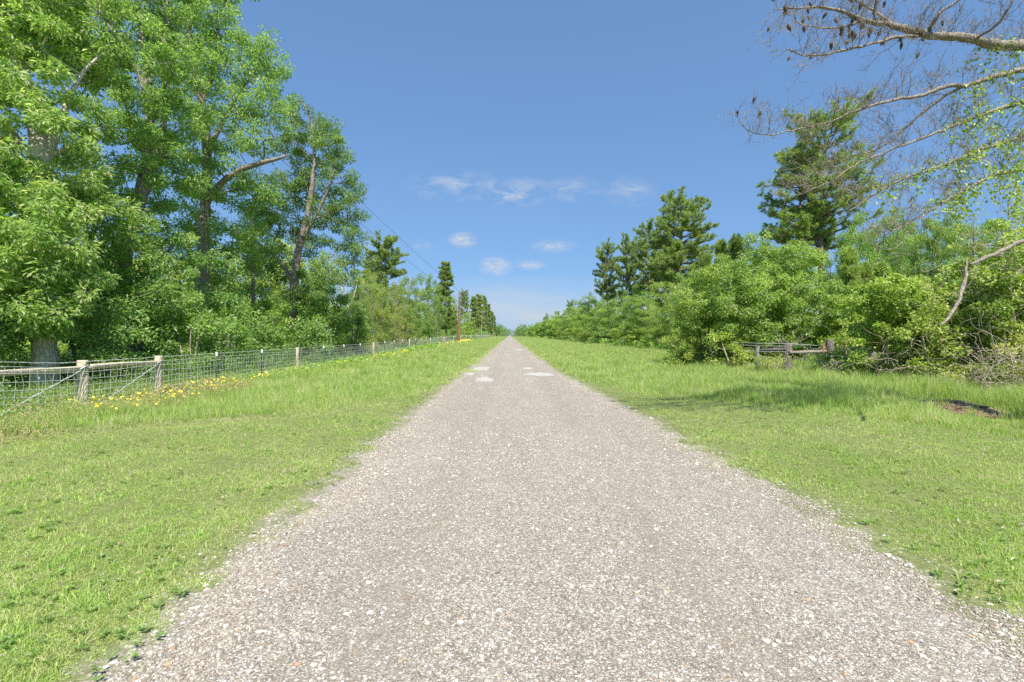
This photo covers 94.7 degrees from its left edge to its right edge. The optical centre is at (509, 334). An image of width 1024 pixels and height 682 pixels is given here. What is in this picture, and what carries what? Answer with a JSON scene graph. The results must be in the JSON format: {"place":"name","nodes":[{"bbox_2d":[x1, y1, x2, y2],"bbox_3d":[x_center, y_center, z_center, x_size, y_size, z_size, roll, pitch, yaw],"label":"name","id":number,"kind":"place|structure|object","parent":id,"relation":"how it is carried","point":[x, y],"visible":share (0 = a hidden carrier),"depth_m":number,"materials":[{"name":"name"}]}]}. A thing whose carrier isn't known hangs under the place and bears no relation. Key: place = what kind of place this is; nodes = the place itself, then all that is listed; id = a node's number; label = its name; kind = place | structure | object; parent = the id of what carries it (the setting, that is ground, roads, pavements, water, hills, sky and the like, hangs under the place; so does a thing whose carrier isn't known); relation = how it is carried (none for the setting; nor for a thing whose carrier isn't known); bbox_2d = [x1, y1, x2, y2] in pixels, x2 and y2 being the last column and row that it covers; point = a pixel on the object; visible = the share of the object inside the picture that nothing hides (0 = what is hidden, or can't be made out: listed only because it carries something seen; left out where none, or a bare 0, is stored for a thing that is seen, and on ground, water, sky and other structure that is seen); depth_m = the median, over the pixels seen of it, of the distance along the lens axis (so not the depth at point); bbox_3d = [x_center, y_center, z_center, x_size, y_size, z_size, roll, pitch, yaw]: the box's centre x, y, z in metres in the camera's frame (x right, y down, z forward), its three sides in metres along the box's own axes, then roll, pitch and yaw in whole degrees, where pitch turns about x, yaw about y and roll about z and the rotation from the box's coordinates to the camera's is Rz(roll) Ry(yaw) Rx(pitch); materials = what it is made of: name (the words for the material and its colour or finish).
{"place":"outdoors","nodes":[
{"label":"outdoors","id":0,"kind":"place"},
{"bbox_2d":[0,397,1022,594],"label":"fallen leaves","id":1,"kind":"object","parent":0,"point":[958,519],"visible":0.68,"depth_m":5.98,"materials":[{"name":"brown plant"}]},
{"bbox_2d":[0,335,1023,681],"bbox_3d":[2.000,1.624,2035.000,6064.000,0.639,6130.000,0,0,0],"label":"ground","id":2,"kind":"structure","parent":0,"point":[310,493],"depth_m":5.28,"materials":[{"name":"green plant"}]},
{"bbox_2d":[0,291,45,393],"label":"leafy shrub","id":3,"kind":"object","parent":2,"relation":"on","point":[11,348],"visible":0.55,"depth_m":12.54,"materials":[{"name":"green plant"}]},
{"bbox_2d":[0,0,139,388],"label":"oak tree","id":4,"kind":"object","parent":2,"relation":"on","point":[36,274],"visible":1,"depth_m":13.00,"materials":[{"name":"green plant"}]},
{"bbox_2d":[29,273,134,382],"bbox_3d":[-13.832,-0.162,15.387,3.230,4.262,2.166,0,0,0],"label":"leafy shrub","id":5,"kind":"object","parent":2,"relation":"on","point":[72,347],"visible":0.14,"depth_m":15.38,"materials":[{"name":"green plant"}]},
{"bbox_2d":[61,294,158,387],"bbox_3d":[-12.406,0.435,14.583,2.899,3.464,1.975,0,0,25],"label":"leafy shrub","id":6,"kind":"object","parent":2,"relation":"on","point":[99,342],"visible":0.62,"depth_m":14.28,"materials":[{"name":"green plant"}]},
{"bbox_2d":[56,0,217,375],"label":"oak tree","id":7,"kind":"object","parent":2,"relation":"on","point":[126,239],"visible":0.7,"depth_m":17.13,"materials":[{"name":"green plant"}]},
{"bbox_2d":[128,276,209,372],"bbox_3d":[-13.081,-0.075,17.946,3.254,4.414,2.477,0,0,42],"label":"leafy shrub","id":8,"kind":"object","parent":2,"relation":"on","point":[150,322],"visible":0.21,"depth_m":17.81,"materials":[{"name":"green plant"}]},
{"bbox_2d":[147,298,223,378],"bbox_3d":[-11.780,0.316,17.032,2.709,3.430,1.700,0,0,-10],"label":"leafy shrub","id":9,"kind":"object","parent":2,"relation":"on","point":[175,328],"visible":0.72,"depth_m":16.89,"materials":[{"name":"green plant"}]},
{"bbox_2d":[129,0,300,349],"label":"oak tree","id":10,"kind":"object","parent":2,"relation":"on","point":[205,229],"visible":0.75,"depth_m":21.88,"materials":[{"name":"green plant"}]},
{"bbox_2d":[0,341,431,412],"bbox_3d":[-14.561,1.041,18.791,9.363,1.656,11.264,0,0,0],"label":"undergrowth","id":11,"kind":"object","parent":2,"relation":"on","point":[65,356],"visible":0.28,"depth_m":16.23,"materials":[{"name":"green plant"}]},
{"bbox_2d":[0,341,440,447],"bbox_3d":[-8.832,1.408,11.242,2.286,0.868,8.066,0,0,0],"label":"weeds","id":12,"kind":"object","parent":2,"relation":"on","point":[146,400],"visible":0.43,"depth_m":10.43,"materials":[{"name":"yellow plant"}]},
{"bbox_2d":[196,315,254,373],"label":"leafy shrub","id":13,"kind":"object","parent":2,"relation":"on","point":[234,330],"visible":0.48,"depth_m":18.83,"materials":[{"name":"green plant"}]},
{"bbox_2d":[198,289,266,368],"bbox_3d":[-12.285,-0.003,20.476,3.435,4.078,2.069,0,0,22],"label":"leafy shrub","id":14,"kind":"object","parent":2,"relation":"on","point":[236,307],"visible":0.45,"depth_m":20.30,"materials":[{"name":"green plant"}]},
{"bbox_2d":[0,335,490,417],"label":"wire fence","id":15,"kind":"object","parent":2,"relation":"on","point":[82,368],"visible":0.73,"depth_m":11.23,"materials":[{"name":"grey metal"}]},
{"bbox_2d":[212,211,284,327],"bbox_3d":[-14.223,-2.435,25.918,3.673,8.630,2.650,0,0,0],"label":"slender tree","id":16,"kind":"object","parent":2,"relation":"on","point":[251,260],"visible":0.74,"depth_m":25.66,"materials":[{"name":"green plant"}]},
{"bbox_2d":[221,246,298,349],"bbox_3d":[-21.244,-2.927,40.462,6.136,9.998,5.704,0,0,-9],"label":"broadleaf tree","id":17,"kind":"object","parent":2,"relation":"on","point":[276,288],"visible":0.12,"depth_m":40.00,"materials":[{"name":"green plant"}]},
{"bbox_2d":[58,339,469,411],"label":"yellow wildflowers","id":18,"kind":"object","parent":2,"relation":"on","point":[97,405],"visible":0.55,"depth_m":12.37,"materials":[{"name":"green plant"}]},
{"bbox_2d":[242,320,286,366],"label":"leafy shrub","id":19,"kind":"object","parent":2,"relation":"on","point":[258,335],"visible":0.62,"depth_m":22.71,"materials":[{"name":"green plant"}]},
{"bbox_2d":[109,282,427,353],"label":"background woods","id":20,"kind":"object","parent":2,"relation":"on","point":[343,307],"visible":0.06,"depth_m":41.61,"materials":[{"name":"green plant"}]},
{"bbox_2d":[247,290,299,361],"bbox_3d":[-12.564,-0.144,24.931,2.587,4.495,2.486,0,0,-32],"label":"leafy shrub","id":21,"kind":"object","parent":2,"relation":"on","point":[282,309],"visible":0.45,"depth_m":24.82,"materials":[{"name":"green plant"}]},
{"bbox_2d":[264,235,328,348],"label":"broadleaf tree","id":22,"kind":"object","parent":2,"relation":"on","point":[291,247],"visible":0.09,"depth_m":45.58,"materials":[{"name":"green plant"}]},
{"bbox_2d":[232,92,372,344],"bbox_3d":[-12.846,-6.003,28.448,9.176,15.866,4.522,0,0,0],"label":"oak tree","id":23,"kind":"object","parent":2,"relation":"on","point":[294,274],"visible":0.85,"depth_m":27.91,"materials":[{"name":"green plant"}]},
{"bbox_2d":[286,318,332,362],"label":"leafy shrub","id":24,"kind":"object","parent":2,"relation":"on","point":[306,325],"visible":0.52,"depth_m":26.25,"materials":[{"name":"green plant"}]},
{"bbox_2d":[286,298,341,359],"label":"leafy shrub","id":25,"kind":"object","parent":2,"relation":"on","point":[305,316],"visible":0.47,"depth_m":27.84,"materials":[{"name":"green plant"}]},
{"bbox_2d":[298,249,356,347],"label":"broadleaf tree","id":26,"kind":"object","parent":2,"relation":"on","point":[323,252],"visible":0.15,"depth_m":45.71,"materials":[{"name":"green plant"}]},
{"bbox_2d":[312,287,357,356],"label":"leafy shrub","id":27,"kind":"object","parent":2,"relation":"on","point":[341,300],"visible":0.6,"depth_m":31.86,"materials":[{"name":"green plant"}]},
{"bbox_2d":[331,304,371,354],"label":"leafy shrub","id":28,"kind":"object","parent":2,"relation":"on","point":[361,322],"visible":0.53,"depth_m":33.91,"materials":[{"name":"green plant"}]},
{"bbox_2d":[340,276,380,351],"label":"bushy tree","id":29,"kind":"object","parent":2,"relation":"on","point":[359,302],"visible":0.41,"depth_m":36.77,"materials":[{"name":"green plant"}]},
{"bbox_2d":[359,229,408,336],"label":"pine tree","id":30,"kind":"object","parent":2,"relation":"on","point":[383,253],"visible":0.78,"depth_m":69.05,"materials":[{"name":"green plant"}]},
{"bbox_2d":[368,283,401,346],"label":"bushy tree","id":31,"kind":"object","parent":2,"relation":"on","point":[384,312],"visible":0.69,"depth_m":43.93,"materials":[{"name":"green plant"}]},
{"bbox_2d":[383,283,406,345],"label":"cedar tree","id":32,"kind":"object","parent":2,"relation":"on","point":[396,326],"visible":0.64,"depth_m":46.92,"materials":[{"name":"green plant"}]},
{"bbox_2d":[382,282,410,343],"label":"broadleaf tree","id":33,"kind":"object","parent":2,"relation":"on","point":[400,299],"visible":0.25,"depth_m":51.80,"materials":[{"name":"green plant"}]},
{"bbox_2d":[388,276,427,344],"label":"broadleaf tree","id":34,"kind":"object","parent":2,"relation":"on","point":[412,302],"visible":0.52,"depth_m":54.70,"materials":[{"name":"green plant"}]},
{"bbox_2d":[397,302,418,344],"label":"bushy tree","id":35,"kind":"object","parent":2,"relation":"on","point":[404,324],"visible":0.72,"depth_m":49.85,"materials":[{"name":"green plant"}]},
{"bbox_2d":[413,273,441,342],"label":"broadleaf tree","id":36,"kind":"object","parent":2,"relation":"on","point":[429,322],"visible":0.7,"depth_m":62.61,"materials":[{"name":"green plant"}]},
{"bbox_2d":[421,279,447,341],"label":"broadleaf tree","id":37,"kind":"object","parent":2,"relation":"on","point":[444,320],"visible":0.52,"depth_m":77.70,"materials":[{"name":"green plant"}]},
{"bbox_2d":[433,261,457,339],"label":"pine tree","id":38,"kind":"object","parent":2,"relation":"on","point":[448,276],"visible":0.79,"depth_m":87.49,"materials":[{"name":"green plant"}]},
{"bbox_2d":[458,292,459,341],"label":"utility pole","id":39,"kind":"object","parent":2,"relation":"on","point":[459,318],"visible":0.94,"depth_m":84.83,"materials":[{"name":"brown wood"}]},
{"bbox_2d":[83,0,490,323],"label":"power line","id":40,"kind":"object","parent":39,"relation":"attached to","point":[242,128],"visible":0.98,"depth_m":14.35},
{"bbox_2d":[462,323,533,335],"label":"distant woods","id":41,"kind":"object","parent":2,"relation":"on","point":[522,330],"visible":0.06,"depth_m":584.16,"materials":[{"name":"green plant"}]},
{"bbox_2d":[0,393,1020,680],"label":"weeds","id":42,"kind":"object","parent":2,"relation":"on","point":[154,603],"visible":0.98,"depth_m":3.65,"materials":[{"name":"green plant"}]},
{"bbox_2d":[0,336,1023,436],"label":"long grass","id":43,"kind":"structure","parent":2,"relation":"on","point":[469,352],"depth_m":13.75,"materials":[{"name":"green plant"}]},
{"bbox_2d":[571,299,604,341],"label":"broadleaf tree","id":44,"kind":"object","parent":2,"relation":"on","point":[586,321],"visible":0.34,"depth_m":98.78,"materials":[{"name":"green plant"}]},
{"bbox_2d":[577,305,608,342],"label":"broadleaf tree","id":45,"kind":"object","parent":2,"relation":"on","point":[579,328],"visible":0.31,"depth_m":86.43,"materials":[{"name":"green plant"}]},
{"bbox_2d":[592,236,619,315],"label":"pine tree","id":46,"kind":"object","parent":2,"relation":"on","point":[606,264],"visible":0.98,"depth_m":91.25,"materials":[{"name":"green plant"}]},
{"bbox_2d":[585,299,626,343],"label":"broadleaf tree","id":47,"kind":"object","parent":2,"relation":"on","point":[610,311],"visible":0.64,"depth_m":75.33,"materials":[{"name":"green plant"}]},
{"bbox_2d":[612,232,641,333],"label":"pine tree","id":48,"kind":"object","parent":2,"relation":"on","point":[624,259],"visible":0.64,"depth_m":85.50,"materials":[{"name":"green plant"}]},
{"bbox_2d":[609,289,654,341],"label":"broadleaf tree","id":49,"kind":"object","parent":2,"relation":"on","point":[630,310],"visible":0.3,"depth_m":66.00,"materials":[{"name":"green plant"}]},
{"bbox_2d":[615,291,661,345],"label":"bushy tree","id":50,"kind":"object","parent":2,"relation":"on","point":[634,318],"visible":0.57,"depth_m":57.70,"materials":[{"name":"green plant"}]},
{"bbox_2d":[628,217,662,297],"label":"pine tree","id":51,"kind":"object","parent":2,"relation":"on","point":[643,255],"visible":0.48,"depth_m":77.86,"materials":[{"name":"green plant"}]},
{"bbox_2d":[637,312,671,348],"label":"bushy tree","id":52,"kind":"object","parent":2,"relation":"on","point":[658,329],"visible":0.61,"depth_m":48.55,"materials":[{"name":"green plant"}]},
{"bbox_2d":[640,249,685,335],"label":"pine tree","id":53,"kind":"object","parent":2,"relation":"on","point":[660,303],"visible":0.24,"depth_m":73.63,"materials":[{"name":"green plant"}]},
{"bbox_2d":[642,281,692,346],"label":"bushy tree","id":54,"kind":"object","parent":2,"relation":"on","point":[656,309],"visible":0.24,"depth_m":50.64,"materials":[{"name":"green plant"}]},
{"bbox_2d":[641,185,719,290],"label":"pine tree","id":55,"kind":"object","parent":2,"relation":"on","point":[676,250],"visible":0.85,"depth_m":58.65,"materials":[{"name":"green plant"}]},
{"bbox_2d":[654,324,714,365],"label":"bramble bush","id":56,"kind":"object","parent":2,"relation":"on","point":[684,342],"visible":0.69,"depth_m":26.69,"materials":[{"name":"green plant"}]},
{"bbox_2d":[662,271,720,347],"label":"bushy tree","id":57,"kind":"object","parent":2,"relation":"on","point":[695,287],"visible":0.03,"depth_m":44.86,"materials":[{"name":"green plant"}]},
{"bbox_2d":[657,262,743,366],"bbox_3d":[11.161,-0.954,26.637,5.465,6.496,3.700,0,0,0],"label":"oak bush","id":58,"kind":"object","parent":2,"relation":"on","point":[686,303],"visible":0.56,"depth_m":26.76,"materials":[{"name":"green plant"}]},
{"bbox_2d":[713,237,731,283],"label":"young pine","id":59,"kind":"object","parent":2,"relation":"on","point":[721,246],"visible":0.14,"depth_m":45.75,"materials":[{"name":"green plant"}]},
{"bbox_2d":[704,329,761,369],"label":"bramble bush","id":60,"kind":"object","parent":2,"relation":"on","point":[742,351],"visible":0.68,"depth_m":23.83,"materials":[{"name":"green plant"}]},
{"bbox_2d":[727,232,744,271],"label":"young pine","id":61,"kind":"object","parent":2,"relation":"on","point":[734,243],"visible":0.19,"depth_m":45.67,"materials":[{"name":"green plant"}]},
{"bbox_2d":[609,339,875,375],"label":"old fence","id":62,"kind":"object","parent":2,"relation":"on","point":[786,349],"visible":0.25,"depth_m":20.92,"materials":[{"name":"grey wood"}]},
{"bbox_2d":[752,352,789,372],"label":"bramble bush","id":63,"kind":"object","parent":2,"relation":"on","point":[762,363],"visible":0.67,"depth_m":20.48,"materials":[{"name":"green plant"}]},
{"bbox_2d":[695,230,853,360],"bbox_3d":[13.794,-1.822,25.056,7.806,7.466,4.870,0,0,0],"label":"oak bush","id":64,"kind":"object","parent":2,"relation":"on","point":[762,295],"visible":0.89,"depth_m":24.03,"materials":[{"name":"green plant"}]},
{"bbox_2d":[756,141,837,310],"bbox_3d":[24.209,-7.051,39.781,6.183,18.076,6.071,0,0,37],"label":"pine tree","id":65,"kind":"object","parent":2,"relation":"on","point":[815,212],"visible":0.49,"depth_m":38.74,"materials":[{"name":"green plant"}]},
{"bbox_2d":[583,337,1023,384],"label":"undergrowth","id":66,"kind":"object","parent":2,"relation":"on","point":[633,343],"visible":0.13,"depth_m":28.89,"materials":[{"name":"green plant"}]},
{"bbox_2d":[755,86,886,316],"bbox_3d":[24.936,-8.478,38.229,9.401,20.934,8.586,0,0,0],"label":"pine tree","id":67,"kind":"object","parent":2,"relation":"on","point":[798,228],"visible":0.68,"depth_m":36.87,"materials":[{"name":"green plant"}]},
{"bbox_2d":[809,247,844,327],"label":"broadleaf tree","id":68,"kind":"object","parent":2,"relation":"on","point":[827,276],"visible":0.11,"depth_m":32.91,"materials":[{"name":"green plant"}]},
{"bbox_2d":[808,347,851,372],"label":"bramble bush","id":69,"kind":"object","parent":2,"relation":"on","point":[839,354],"visible":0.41,"depth_m":19.25,"materials":[{"name":"green plant"}]},
{"bbox_2d":[815,293,878,358],"bbox_3d":[17.084,0.020,23.461,3.927,4.230,2.893,0,0,0],"label":"vine mound","id":70,"kind":"object","parent":2,"relation":"on","point":[837,333],"visible":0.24,"depth_m":23.14,"materials":[{"name":"green plant"}]},
{"bbox_2d":[835,244,864,347],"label":"young pine","id":71,"kind":"object","parent":2,"relation":"on","point":[849,269],"visible":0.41,"depth_m":24.80,"materials":[{"name":"green plant"}]},
{"bbox_2d":[821,224,881,291],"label":"bushy tree","id":72,"kind":"object","parent":2,"relation":"on","point":[846,236],"visible":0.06,"depth_m":35.93,"materials":[{"name":"green plant"}]},
{"bbox_2d":[859,260,874,288],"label":"young pine","id":73,"kind":"object","parent":2,"relation":"on","point":[866,272],"visible":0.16,"depth_m":26.86,"materials":[{"name":"green plant"}]},
{"bbox_2d":[718,0,1023,271],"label":"dead pine","id":74,"kind":"object","parent":2,"relation":"on","point":[922,34],"visible":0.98,"depth_m":8.46,"materials":[{"name":"brown plant"}]},
{"bbox_2d":[867,29,1023,248],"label":"climbing vine","id":75,"kind":"object","parent":74,"relation":"attached to","point":[958,198],"visible":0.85,"depth_m":8.79,"materials":[{"name":"green plant"}]},
{"bbox_2d":[939,258,968,325],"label":"broken branch","id":76,"kind":"object","parent":74,"relation":"hanging from","point":[959,299],"visible":1,"depth_m":8.53,"materials":[{"name":"grey plant"}]},
{"bbox_2d":[846,211,912,354],"bbox_3d":[26.148,-3.281,33.130,5.041,11.169,5.145,0,0,-18],"label":"bushy tree","id":77,"kind":"object","parent":2,"relation":"on","point":[858,219],"visible":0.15,"depth_m":32.94,"materials":[{"name":"green plant"}]},
{"bbox_2d":[871,259,896,351],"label":"young pine","id":78,"kind":"object","parent":2,"relation":"on","point":[879,264],"visible":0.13,"depth_m":23.88,"materials":[{"name":"green plant"}]},
{"bbox_2d":[855,343,925,376],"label":"bramble bush","id":79,"kind":"object","parent":2,"relation":"on","point":[890,353],"visible":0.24,"depth_m":16.91,"materials":[{"name":"green plant"}]},
{"bbox_2d":[832,265,966,377],"bbox_3d":[14.550,-0.262,17.435,5.131,4.783,3.011,0,0,0],"label":"vine mound","id":80,"kind":"object","parent":2,"relation":"on","point":[884,298],"visible":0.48,"depth_m":17.10,"materials":[{"name":"green plant"}]},
{"bbox_2d":[872,220,945,296],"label":"bushy tree","id":81,"kind":"object","parent":2,"relation":"on","point":[910,239],"visible":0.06,"depth_m":30.15,"materials":[{"name":"green plant"}]},
{"bbox_2d":[839,298,999,376],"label":"tangled vines","id":82,"kind":"object","parent":2,"relation":"on","point":[888,360],"visible":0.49,"depth_m":15.48,"materials":[{"name":"brown plant"}]},
{"bbox_2d":[888,295,984,379],"bbox_3d":[14.205,0.311,15.468,3.340,3.244,1.872,0,0,-9],"label":"vine mound","id":83,"kind":"object","parent":2,"relation":"on","point":[906,332],"visible":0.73,"depth_m":15.33,"materials":[{"name":"green plant"}]},
{"bbox_2d":[898,217,975,363],"bbox_3d":[21.663,-1.960,23.936,3.376,8.272,3.510,0,0,-37],"label":"bushy tree","id":84,"kind":"object","parent":2,"relation":"on","point":[943,253],"visible":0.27,"depth_m":23.98,"materials":[{"name":"green plant"}]},
{"bbox_2d":[917,215,992,319],"bbox_3d":[24.637,-2.255,25.931,3.660,8.968,3.805,0,0,-36],"label":"bushy tree","id":85,"kind":"object","parent":2,"relation":"on","point":[962,231],"visible":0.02,"depth_m":25.89,"materials":[{"name":"green plant"}]},
{"bbox_2d":[926,362,992,381],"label":"bramble bush","id":86,"kind":"object","parent":2,"relation":"on","point":[960,370],"visible":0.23,"depth_m":14.53,"materials":[{"name":"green plant"}]},
{"bbox_2d":[907,249,1016,372],"bbox_3d":[16.069,-0.425,16.328,4.281,5.078,2.737,0,0,-20],"label":"vine mound","id":87,"kind":"object","parent":2,"relation":"on","point":[953,265],"visible":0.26,"depth_m":16.14,"materials":[{"name":"green plant"}]},
{"bbox_2d":[915,398,1014,418],"bbox_3d":[10.701,1.712,11.397,1.740,0.410,2.561,0,0,0],"label":"needle pile","id":88,"kind":"object","parent":2,"relation":"on","point":[953,405],"visible":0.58,"depth_m":10.86,"materials":[{"name":"brown plant"}]},
{"bbox_2d":[955,213,988,361],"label":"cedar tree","id":89,"kind":"object","parent":2,"relation":"on","point":[974,246],"visible":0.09,"depth_m":17.98,"materials":[{"name":"green plant"}]},
{"bbox_2d":[928,312,1023,391],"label":"tangled vines","id":90,"kind":"object","parent":2,"relation":"on","point":[997,363],"visible":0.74,"depth_m":12.87,"materials":[{"name":"brown plant"}]},
{"bbox_2d":[952,235,1023,385],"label":"vine mound","id":91,"kind":"object","parent":2,"relation":"on","point":[989,277],"visible":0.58,"depth_m":14.52,"materials":[{"name":"green plant"}]},
{"bbox_2d":[896,245,1023,360],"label":"tangled vines","id":92,"kind":"object","parent":91,"relation":"attached to","point":[938,288],"visible":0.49,"depth_m":15.09,"materials":[{"name":"plant"}]},
{"bbox_2d":[921,203,1023,340],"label":"tangled vines","id":93,"kind":"object","parent":91,"relation":"attached to","point":[996,278],"visible":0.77,"depth_m":14.03,"materials":[{"name":"plant"}]},
{"bbox_2d":[956,205,1023,337],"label":"bushy tree","id":94,"kind":"object","parent":2,"relation":"on","point":[988,233],"visible":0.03,"depth_m":22.94,"materials":[{"name":"green plant"}]},
{"bbox_2d":[970,217,1023,374],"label":"vine mound","id":95,"kind":"object","parent":2,"relation":"on","point":[1002,226],"visible":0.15,"depth_m":15.27,"materials":[{"name":"green plant"}]},
{"bbox_2d":[986,329,1023,389],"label":"bramble bush","id":96,"kind":"object","parent":2,"relation":"on","point":[1015,339],"visible":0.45,"depth_m":13.29,"materials":[{"name":"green plant"}]},
{"bbox_2d":[0,0,1023,334],"label":"sky","id":97,"kind":"structure","parent":0,"point":[502,141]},
{"bbox_2d":[39,336,1023,681],"bbox_3d":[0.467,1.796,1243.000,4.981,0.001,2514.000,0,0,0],"label":"road","id":98,"kind":"structure","parent":0,"point":[510,346],"depth_m":3.50,"materials":[{"name":"grey gravel"}]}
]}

